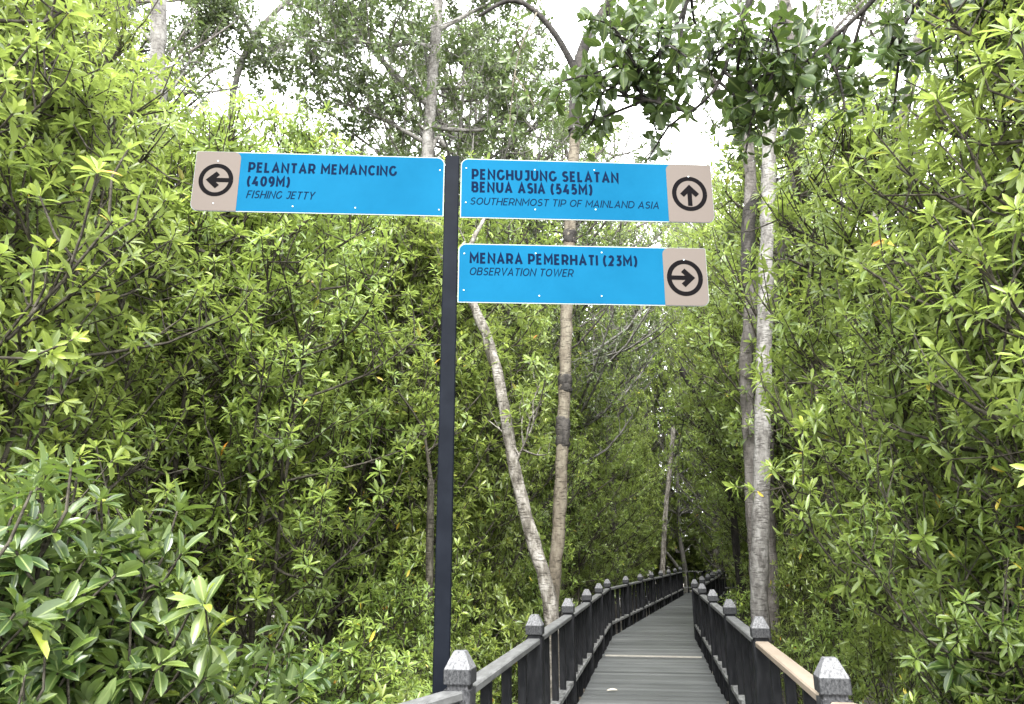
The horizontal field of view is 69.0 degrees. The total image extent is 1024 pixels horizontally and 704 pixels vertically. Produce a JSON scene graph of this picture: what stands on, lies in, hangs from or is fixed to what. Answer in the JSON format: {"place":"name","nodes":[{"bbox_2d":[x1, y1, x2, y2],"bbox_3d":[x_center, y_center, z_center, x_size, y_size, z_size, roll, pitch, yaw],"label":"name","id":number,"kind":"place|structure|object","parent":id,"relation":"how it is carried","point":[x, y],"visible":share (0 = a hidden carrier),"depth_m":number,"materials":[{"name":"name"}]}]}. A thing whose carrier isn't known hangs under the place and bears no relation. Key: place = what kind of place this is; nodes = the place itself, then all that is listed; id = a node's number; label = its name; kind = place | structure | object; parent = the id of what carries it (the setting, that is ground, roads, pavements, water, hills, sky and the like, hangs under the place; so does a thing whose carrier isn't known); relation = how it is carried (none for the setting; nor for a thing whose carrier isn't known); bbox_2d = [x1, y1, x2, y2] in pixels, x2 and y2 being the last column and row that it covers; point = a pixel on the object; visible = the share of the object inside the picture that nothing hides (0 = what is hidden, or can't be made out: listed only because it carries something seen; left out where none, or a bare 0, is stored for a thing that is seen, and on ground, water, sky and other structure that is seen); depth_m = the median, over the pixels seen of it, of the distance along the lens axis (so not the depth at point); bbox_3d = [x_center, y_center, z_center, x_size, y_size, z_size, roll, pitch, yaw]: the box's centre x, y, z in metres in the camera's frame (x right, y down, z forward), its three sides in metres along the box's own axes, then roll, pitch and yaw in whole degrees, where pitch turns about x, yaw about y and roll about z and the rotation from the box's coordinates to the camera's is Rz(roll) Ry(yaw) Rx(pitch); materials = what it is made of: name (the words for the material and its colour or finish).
{"place":"outdoors","nodes":[
{"label":"outdoors","id":0,"kind":"place"},
{"bbox_2d":[38,0,1014,483],"label":"sky","id":1,"kind":"structure","parent":0,"point":[690,148],"materials":[{"name":"white"}]},
{"bbox_2d":[224,577,926,703],"bbox_3d":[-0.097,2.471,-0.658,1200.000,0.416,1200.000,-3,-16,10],"label":"ground","id":2,"kind":"structure","parent":0,"point":[870,702],"depth_m":20.91,"materials":[{"name":"black soil"}]},
{"bbox_2d":[0,629,71,703],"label":"mangrove sapling","id":3,"kind":"object","parent":2,"relation":"on","point":[24,696],"visible":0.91,"depth_m":2.67,"materials":[{"name":"green plant"}]},
{"bbox_2d":[0,438,139,703],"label":"mangrove sapling","id":4,"kind":"object","parent":2,"relation":"on","point":[52,489],"visible":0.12,"depth_m":3.25,"materials":[{"name":"green plant"}]},
{"bbox_2d":[0,0,156,491],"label":"mangrove tree","id":5,"kind":"object","parent":2,"relation":"on","point":[33,257],"visible":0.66,"depth_m":4.24,"materials":[{"name":"green plant"}]},
{"bbox_2d":[0,560,188,703],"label":"mangrove sapling","id":6,"kind":"object","parent":2,"relation":"on","point":[47,609],"visible":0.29,"depth_m":2.93,"materials":[{"name":"green plant"}]},
{"bbox_2d":[0,0,193,477],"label":"mangrove tree","id":7,"kind":"object","parent":2,"relation":"on","point":[136,59],"visible":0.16,"depth_m":6.46,"materials":[{"name":"green plant"}]},
{"bbox_2d":[0,0,200,572],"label":"mangrove tree","id":8,"kind":"object","parent":2,"relation":"on","point":[13,227],"visible":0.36,"depth_m":4.80,"materials":[{"name":"green plant"}]},
{"bbox_2d":[0,443,217,703],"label":"mangrove sapling","id":9,"kind":"object","parent":2,"relation":"on","point":[32,562],"visible":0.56,"depth_m":2.96,"materials":[{"name":"green plant"}]},
{"bbox_2d":[0,0,234,524],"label":"mangrove tree","id":10,"kind":"object","parent":2,"relation":"on","point":[123,35],"visible":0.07,"depth_m":7.37,"materials":[{"name":"green plant"}]},
{"bbox_2d":[0,538,239,703],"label":"mangrove sapling","id":11,"kind":"object","parent":2,"relation":"on","point":[95,684],"visible":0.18,"depth_m":3.04,"materials":[{"name":"green plant"}]},
{"bbox_2d":[5,0,238,281],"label":"mangrove tree","id":12,"kind":"object","parent":2,"relation":"on","point":[194,80],"visible":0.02,"depth_m":12.39,"materials":[{"name":"green plant"}]},
{"bbox_2d":[6,0,250,278],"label":"mangrove tree","id":13,"kind":"object","parent":2,"relation":"on","point":[147,11],"visible":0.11,"depth_m":12.32,"materials":[{"name":"green plant"}]},
{"bbox_2d":[0,0,267,562],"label":"mangrove tree","id":14,"kind":"object","parent":2,"relation":"on","point":[48,311],"visible":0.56,"depth_m":5.08,"materials":[{"name":"green plant"}]},
{"bbox_2d":[0,457,309,703],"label":"mangrove sapling","id":15,"kind":"object","parent":2,"relation":"on","point":[121,537],"visible":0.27,"depth_m":3.52,"materials":[{"name":"green plant"}]},
{"bbox_2d":[99,0,221,510],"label":"column tree","id":16,"kind":"object","parent":2,"relation":"on","point":[157,39],"visible":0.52,"depth_m":9.27,"materials":[{"name":"green plant"}]},
{"bbox_2d":[8,93,317,608],"bbox_3d":[-3.779,0.798,7.739,3.241,7.926,3.397,2,-15,-7],"label":"mangrove tree","id":17,"kind":"object","parent":2,"relation":"on","point":[191,479],"visible":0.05,"depth_m":7.63,"materials":[{"name":"green plant"}]},
{"bbox_2d":[50,532,288,703],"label":"mangrove sapling","id":18,"kind":"object","parent":2,"relation":"on","point":[216,660],"visible":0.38,"depth_m":3.25,"materials":[{"name":"green plant"}]},
{"bbox_2d":[24,80,344,585],"bbox_3d":[-3.026,0.837,6.696,2.701,7.272,2.431,6,-16,-21],"label":"mangrove tree","id":19,"kind":"object","parent":2,"relation":"on","point":[224,141],"visible":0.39,"depth_m":6.66,"materials":[{"name":"green plant"}]},
{"bbox_2d":[148,0,334,575],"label":"sky tree","id":20,"kind":"object","parent":2,"relation":"on","point":[211,11],"visible":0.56,"depth_m":13.73,"materials":[{"name":"green plant"}]},
{"bbox_2d":[110,212,381,667],"bbox_3d":[-2.799,1.367,7.376,2.893,6.607,2.696,-12,-19,36],"label":"mangrove tree","id":21,"kind":"object","parent":2,"relation":"on","point":[177,394],"visible":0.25,"depth_m":7.21,"materials":[{"name":"green plant"}]},
{"bbox_2d":[205,652,340,703],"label":"mangrove sapling","id":22,"kind":"object","parent":2,"relation":"on","point":[271,697],"visible":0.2,"depth_m":3.94,"materials":[{"name":"green plant"}]},
{"bbox_2d":[102,131,468,688],"bbox_3d":[-2.243,1.186,6.721,3.134,6.605,2.956,-6,-17,22],"label":"mangrove tree","id":23,"kind":"object","parent":2,"relation":"on","point":[253,593],"visible":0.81,"depth_m":6.54,"materials":[{"name":"green plant"}]},
{"bbox_2d":[182,91,391,643],"bbox_3d":[-3.271,0.625,10.046,3.137,9.512,2.897,-9,-18,29],"label":"mangrove tree","id":24,"kind":"object","parent":2,"relation":"on","point":[298,137],"visible":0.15,"depth_m":10.89,"materials":[{"name":"green plant"}]},
{"bbox_2d":[213,632,385,703],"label":"mangrove sapling","id":25,"kind":"object","parent":2,"relation":"on","point":[310,676],"visible":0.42,"depth_m":4.19,"materials":[{"name":"green plant"}]},
{"bbox_2d":[200,136,455,666],"bbox_3d":[-2.248,1.161,9.629,3.454,8.223,3.257,-9,-18,28],"label":"mangrove tree","id":26,"kind":"object","parent":2,"relation":"on","point":[359,357],"visible":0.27,"depth_m":8.89,"materials":[{"name":"green plant"}]},
{"bbox_2d":[304,593,431,703],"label":"mangrove bush","id":27,"kind":"object","parent":2,"relation":"on","point":[359,671],"visible":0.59,"depth_m":4.93,"materials":[{"name":"green plant"}]},
{"bbox_2d":[268,215,468,696],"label":"mangrove tree","id":28,"kind":"object","parent":2,"relation":"on","point":[344,571],"visible":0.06,"depth_m":10.06,"materials":[{"name":"green plant"}]},
{"bbox_2d":[286,3,503,271],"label":"mangrove tree","id":29,"kind":"object","parent":2,"relation":"on","point":[311,119],"visible":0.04,"depth_m":21.55,"materials":[{"name":"green plant"}]},
{"bbox_2d":[339,540,454,701],"bbox_3d":[-1.107,3.273,7.237,1.214,2.821,1.210,11,-19,-35],"label":"mangrove bush","id":30,"kind":"object","parent":2,"relation":"on","point":[399,580],"visible":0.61,"depth_m":7.36,"materials":[{"name":"green plant"}]},
{"bbox_2d":[295,216,517,624],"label":"mangrove tree","id":31,"kind":"object","parent":2,"relation":"on","point":[409,233],"visible":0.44,"depth_m":9.35,"materials":[{"name":"green plant"}]},
{"bbox_2d":[229,0,585,500],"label":"pale canopy tree","id":32,"kind":"object","parent":2,"relation":"on","point":[341,30],"visible":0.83,"depth_m":13.68,"materials":[{"name":"green plant"}]},
{"bbox_2d":[361,342,473,692],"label":"tree","id":33,"kind":"object","parent":2,"relation":"on","point":[423,413],"visible":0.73,"depth_m":8.26,"materials":[{"name":"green plant"}]},
{"bbox_2d":[363,541,471,696],"bbox_3d":[-1.011,3.530,8.279,1.208,2.879,1.214,-9,-18,28],"label":"mangrove bush","id":34,"kind":"object","parent":2,"relation":"on","point":[411,628],"visible":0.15,"depth_m":8.35,"materials":[{"name":"green plant"}]},
{"bbox_2d":[312,215,525,661],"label":"mangrove tree","id":35,"kind":"object","parent":2,"relation":"on","point":[403,249],"visible":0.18,"depth_m":9.83,"materials":[{"name":"green plant"}]},
{"bbox_2d":[339,493,507,703],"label":"mangrove bush","id":36,"kind":"object","parent":2,"relation":"on","point":[472,570],"visible":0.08,"depth_m":9.37,"materials":[{"name":"green plant"}]},
{"bbox_2d":[358,493,489,691],"bbox_3d":[-1.100,3.308,8.422,1.411,3.402,1.470,-8,-17,26],"label":"mangrove bush","id":37,"kind":"object","parent":2,"relation":"on","point":[456,601],"visible":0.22,"depth_m":8.48,"materials":[{"name":"green plant"}]},
{"bbox_2d":[312,252,553,664],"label":"mangrove tree","id":38,"kind":"object","parent":2,"relation":"on","point":[526,459],"visible":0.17,"depth_m":9.50,"materials":[{"name":"green plant"}]},
{"bbox_2d":[190,151,713,693],"bbox_3d":[-0.355,1.238,4.311,3.414,5.250,0.094,1,-15,-3],"label":"signpost","id":39,"kind":"object","parent":2,"relation":"on","point":[488,189],"visible":1,"depth_m":4.85,"materials":[{"name":"blue metal"}]},
{"bbox_2d":[417,609,517,703],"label":"mangrove bush","id":40,"kind":"object","parent":2,"relation":"on","point":[477,650],"visible":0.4,"depth_m":7.44,"materials":[{"name":"green plant"}]},
{"bbox_2d":[349,29,589,379],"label":"mangrove tree","id":41,"kind":"object","parent":2,"relation":"on","point":[508,157],"visible":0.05,"depth_m":17.57,"materials":[{"name":"green plant"}]},
{"bbox_2d":[345,0,602,409],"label":"mangrove tree","id":42,"kind":"object","parent":2,"relation":"on","point":[497,141],"visible":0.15,"depth_m":15.22,"materials":[{"name":"green plant"}]},
{"bbox_2d":[356,1,594,338],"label":"mangrove tree","id":43,"kind":"object","parent":2,"relation":"on","point":[495,33],"visible":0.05,"depth_m":18.18,"materials":[{"name":"green plant"}]},
{"bbox_2d":[404,150,559,699],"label":"leaning tree","id":44,"kind":"object","parent":2,"relation":"on","point":[544,578],"visible":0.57,"depth_m":9.05,"materials":[{"name":"beige plant"}]},
{"bbox_2d":[432,468,531,682],"bbox_3d":[-0.524,3.616,10.557,1.644,3.949,1.598,2,-15,-6],"label":"mangrove bush","id":45,"kind":"object","parent":2,"relation":"on","point":[512,590],"visible":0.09,"depth_m":10.41,"materials":[{"name":"green plant"}]},
{"bbox_2d":[423,444,545,700],"bbox_3d":[-0.417,3.332,9.891,2.113,4.165,2.008,10,-18,-38],"label":"mangrove bush","id":46,"kind":"object","parent":2,"relation":"on","point":[494,527],"visible":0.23,"depth_m":9.99,"materials":[{"name":"green plant"}]},
{"bbox_2d":[417,219,571,700],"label":"mangrove tree","id":47,"kind":"object","parent":2,"relation":"on","point":[550,312],"visible":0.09,"depth_m":13.77,"materials":[{"name":"green plant"}]},
{"bbox_2d":[431,219,562,581],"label":"mangrove tree","id":48,"kind":"object","parent":2,"relation":"on","point":[516,360],"visible":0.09,"depth_m":12.48,"materials":[{"name":"green plant"}]},
{"bbox_2d":[454,501,543,702],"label":"mangrove bush","id":49,"kind":"object","parent":2,"relation":"on","point":[505,587],"visible":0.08,"depth_m":10.46,"materials":[{"name":"green plant"}]},
{"bbox_2d":[419,303,592,592],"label":"mangrove tree","id":50,"kind":"object","parent":2,"relation":"on","point":[531,339],"visible":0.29,"depth_m":10.97,"materials":[{"name":"green plant"}]},
{"bbox_2d":[414,38,640,525],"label":"mangrove tree","id":51,"kind":"object","parent":2,"relation":"on","point":[553,79],"visible":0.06,"depth_m":19.14,"materials":[{"name":"green plant"}]},
{"bbox_2d":[490,354,598,624],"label":"mangrove tree","id":52,"kind":"object","parent":2,"relation":"on","point":[583,509],"visible":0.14,"depth_m":15.42,"materials":[{"name":"green plant"}]},
{"bbox_2d":[499,234,596,596],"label":"mangrove tree","id":53,"kind":"object","parent":2,"relation":"on","point":[575,388],"visible":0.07,"depth_m":18.03,"materials":[{"name":"green plant"}]},
{"bbox_2d":[498,382,598,610],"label":"mangrove tree","id":54,"kind":"object","parent":2,"relation":"on","point":[576,485],"visible":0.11,"depth_m":17.00,"materials":[{"name":"green plant"}]},
{"bbox_2d":[479,0,664,614],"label":"forked tree","id":55,"kind":"object","parent":2,"relation":"on","point":[565,391],"visible":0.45,"depth_m":9.99,"materials":[{"name":"brown plant"}]},
{"bbox_2d":[514,220,633,595],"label":"mangrove tree","id":56,"kind":"object","parent":2,"relation":"on","point":[600,456],"visible":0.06,"depth_m":23.75,"materials":[{"name":"green plant"}]},
{"bbox_2d":[489,96,669,617],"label":"mangrove tree","id":57,"kind":"object","parent":2,"relation":"on","point":[617,341],"visible":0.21,"depth_m":19.78,"materials":[{"name":"green plant"}]},
{"bbox_2d":[542,398,622,603],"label":"mangrove tree","id":58,"kind":"object","parent":2,"relation":"on","point":[595,573],"visible":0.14,"depth_m":20.64,"materials":[{"name":"green plant"}]},
{"bbox_2d":[528,102,649,593],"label":"mangrove tree","id":59,"kind":"object","parent":2,"relation":"on","point":[621,358],"visible":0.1,"depth_m":23.43,"materials":[{"name":"green plant"}]},
{"bbox_2d":[535,321,649,606],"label":"mangrove tree","id":60,"kind":"object","parent":2,"relation":"on","point":[583,529],"visible":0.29,"depth_m":19.14,"materials":[{"name":"green plant"}]},
{"bbox_2d":[566,399,664,601],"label":"mangrove tree","id":61,"kind":"object","parent":2,"relation":"on","point":[617,542],"visible":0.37,"depth_m":22.38,"materials":[{"name":"green plant"}]},
{"bbox_2d":[547,105,688,633],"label":"mangrove tree","id":62,"kind":"object","parent":2,"relation":"on","point":[612,326],"visible":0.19,"depth_m":25.64,"materials":[{"name":"green plant"}]},
{"bbox_2d":[584,400,668,594],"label":"mangrove tree","id":63,"kind":"object","parent":2,"relation":"on","point":[630,525],"visible":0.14,"depth_m":25.93,"materials":[{"name":"green plant"}]},
{"bbox_2d":[594,434,673,595],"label":"mangrove tree","id":64,"kind":"object","parent":2,"relation":"on","point":[631,545],"visible":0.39,"depth_m":27.76,"materials":[{"name":"green plant"}]},
{"bbox_2d":[593,416,677,623],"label":"mangrove tree","id":65,"kind":"object","parent":2,"relation":"on","point":[657,519],"visible":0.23,"depth_m":29.60,"materials":[{"name":"green plant"}]},
{"bbox_2d":[599,398,672,621],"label":"mangrove tree","id":66,"kind":"object","parent":2,"relation":"on","point":[656,492],"visible":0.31,"depth_m":31.36,"materials":[{"name":"green plant"}]},
{"bbox_2d":[595,222,694,571],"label":"mangrove tree","id":67,"kind":"object","parent":2,"relation":"on","point":[658,388],"visible":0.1,"depth_m":35.95,"materials":[{"name":"green plant"}]},
{"bbox_2d":[577,594,726,703],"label":"boardwalk","id":68,"kind":"structure","parent":2,"relation":"on","point":[657,657],"depth_m":11.19,"materials":[{"name":"grey wood"}]},
{"bbox_2d":[399,567,683,703],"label":"railing","id":69,"kind":"object","parent":68,"relation":"attached to","point":[587,629],"visible":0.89,"depth_m":7.87,"materials":[{"name":"black wood"}]},
{"bbox_2d":[691,569,855,703],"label":"railing","id":70,"kind":"object","parent":68,"relation":"attached to","point":[745,662],"visible":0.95,"depth_m":6.88,"materials":[{"name":"black wood"}]},
{"bbox_2d":[620,306,722,592],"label":"mangrove tree","id":71,"kind":"object","parent":2,"relation":"on","point":[679,513],"visible":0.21,"depth_m":35.96,"materials":[{"name":"green plant"}]},
{"bbox_2d":[645,224,750,622],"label":"mangrove tree","id":72,"kind":"object","parent":2,"relation":"on","point":[709,530],"visible":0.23,"depth_m":30.06,"materials":[{"name":"green plant"}]},
{"bbox_2d":[655,294,747,624],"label":"dark leaning tree","id":73,"kind":"object","parent":2,"relation":"on","point":[735,542],"visible":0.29,"depth_m":18.47,"materials":[{"name":"green plant"}]},
{"bbox_2d":[656,202,780,505],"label":"mangrove tree","id":74,"kind":"object","parent":2,"relation":"on","point":[693,403],"visible":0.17,"depth_m":18.10,"materials":[{"name":"green plant"}]},
{"bbox_2d":[687,27,771,643],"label":"twisted tree","id":75,"kind":"object","parent":2,"relation":"on","point":[746,356],"visible":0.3,"depth_m":10.08,"materials":[{"name":"grey plant"}]},
{"bbox_2d":[663,126,827,656],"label":"mangrove tree","id":76,"kind":"object","parent":2,"relation":"on","point":[717,418],"visible":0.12,"depth_m":15.37,"materials":[{"name":"green plant"}]},
{"bbox_2d":[683,314,819,542],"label":"mangrove tree","id":77,"kind":"object","parent":2,"relation":"on","point":[722,476],"visible":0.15,"depth_m":16.01,"materials":[{"name":"green plant"}]},
{"bbox_2d":[664,237,855,661],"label":"mangrove tree","id":78,"kind":"object","parent":2,"relation":"on","point":[777,449],"visible":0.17,"depth_m":12.61,"materials":[{"name":"green plant"}]},
{"bbox_2d":[679,0,844,640],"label":"grey tree","id":79,"kind":"object","parent":2,"relation":"on","point":[759,556],"visible":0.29,"depth_m":8.93,"materials":[{"name":"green plant"}]},
{"bbox_2d":[539,0,1023,174],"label":"overhanging tree","id":80,"kind":"object","parent":2,"relation":"on","point":[752,86],"visible":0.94,"depth_m":5.18,"materials":[{"name":"green plant"}]},
{"bbox_2d":[675,88,913,700],"bbox_3d":[4.195,0.615,10.077,3.642,9.445,3.030,-2,-15,5],"label":"mangrove tree","id":81,"kind":"object","parent":2,"relation":"on","point":[810,272],"visible":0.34,"depth_m":10.20,"materials":[{"name":"green plant"}]},
{"bbox_2d":[690,88,900,637],"bbox_3d":[5.048,0.658,12.279,3.788,10.536,4.157,3,-16,-13],"label":"mangrove tree","id":82,"kind":"object","parent":2,"relation":"on","point":[732,332],"visible":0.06,"depth_m":12.33,"materials":[{"name":"green plant"}]},
{"bbox_2d":[683,0,911,703],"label":"limbed tree","id":83,"kind":"object","parent":2,"relation":"on","point":[773,606],"visible":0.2,"depth_m":11.19,"materials":[{"name":"grey plant"}]},
{"bbox_2d":[768,530,856,703],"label":"mangrove bush","id":84,"kind":"object","parent":2,"relation":"on","point":[796,558],"visible":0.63,"depth_m":9.26,"materials":[{"name":"green plant"}]},
{"bbox_2d":[777,505,870,703],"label":"mangrove bush","id":85,"kind":"object","parent":2,"relation":"on","point":[809,552],"visible":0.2,"depth_m":10.65,"materials":[{"name":"green plant"}]},
{"bbox_2d":[772,597,907,703],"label":"mangrove bush","id":86,"kind":"object","parent":2,"relation":"on","point":[831,634],"visible":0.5,"depth_m":6.91,"materials":[{"name":"green plant"}]},
{"bbox_2d":[774,299,918,690],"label":"mangrove tree","id":87,"kind":"object","parent":2,"relation":"on","point":[824,595],"visible":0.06,"depth_m":9.04,"materials":[{"name":"green plant"}]},
{"bbox_2d":[798,593,931,703],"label":"mangrove bush","id":88,"kind":"object","parent":2,"relation":"on","point":[867,628],"visible":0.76,"depth_m":5.75,"materials":[{"name":"green plant"}]},
{"bbox_2d":[718,68,1023,693],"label":"mangrove tree","id":89,"kind":"object","parent":2,"relation":"on","point":[813,417],"visible":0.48,"depth_m":5.61,"materials":[{"name":"green plant"}]},
{"bbox_2d":[784,0,961,703],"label":"grey pole tree","id":90,"kind":"object","parent":2,"relation":"on","point":[916,39],"visible":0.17,"depth_m":9.83,"materials":[{"name":"green plant"}]},
{"bbox_2d":[762,0,1013,352],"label":"mangrove tree","id":91,"kind":"object","parent":2,"relation":"on","point":[884,6],"visible":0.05,"depth_m":15.34,"materials":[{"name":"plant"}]},
{"bbox_2d":[815,298,978,656],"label":"mangrove tree","id":92,"kind":"object","parent":2,"relation":"on","point":[851,469],"visible":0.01,"depth_m":8.23,"materials":[{"name":"green plant"}]},
{"bbox_2d":[818,157,1023,703],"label":"mangrove tree","id":93,"kind":"object","parent":2,"relation":"on","point":[936,572],"visible":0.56,"depth_m":4.20,"materials":[{"name":"green plant"}]},
{"bbox_2d":[822,0,1023,613],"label":"mangrove tree","id":94,"kind":"object","parent":2,"relation":"on","point":[842,302],"visible":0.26,"depth_m":4.72,"materials":[{"name":"green plant"}]},
{"bbox_2d":[827,0,1023,602],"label":"mangrove tree","id":95,"kind":"object","parent":2,"relation":"on","point":[982,60],"visible":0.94,"depth_m":3.78,"materials":[{"name":"green plant"}]},
{"bbox_2d":[838,236,1023,697],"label":"mangrove tree","id":96,"kind":"object","parent":2,"relation":"on","point":[972,538],"visible":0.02,"depth_m":6.76,"materials":[{"name":"green plant"}]},
{"bbox_2d":[898,658,1023,703],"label":"mangrove bush","id":97,"kind":"object","parent":2,"relation":"on","point":[976,699],"visible":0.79,"depth_m":3.82,"materials":[{"name":"green plant"}]},
{"bbox_2d":[925,536,1023,703],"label":"mangrove sapling","id":98,"kind":"object","parent":2,"relation":"on","point":[953,671],"visible":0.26,"depth_m":4.08,"materials":[{"name":"green plant"}]},
{"bbox_2d":[935,79,1023,703],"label":"mangrove tree","id":99,"kind":"object","parent":2,"relation":"on","point":[984,165],"visible":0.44,"depth_m":3.88,"materials":[{"name":"green plant"}]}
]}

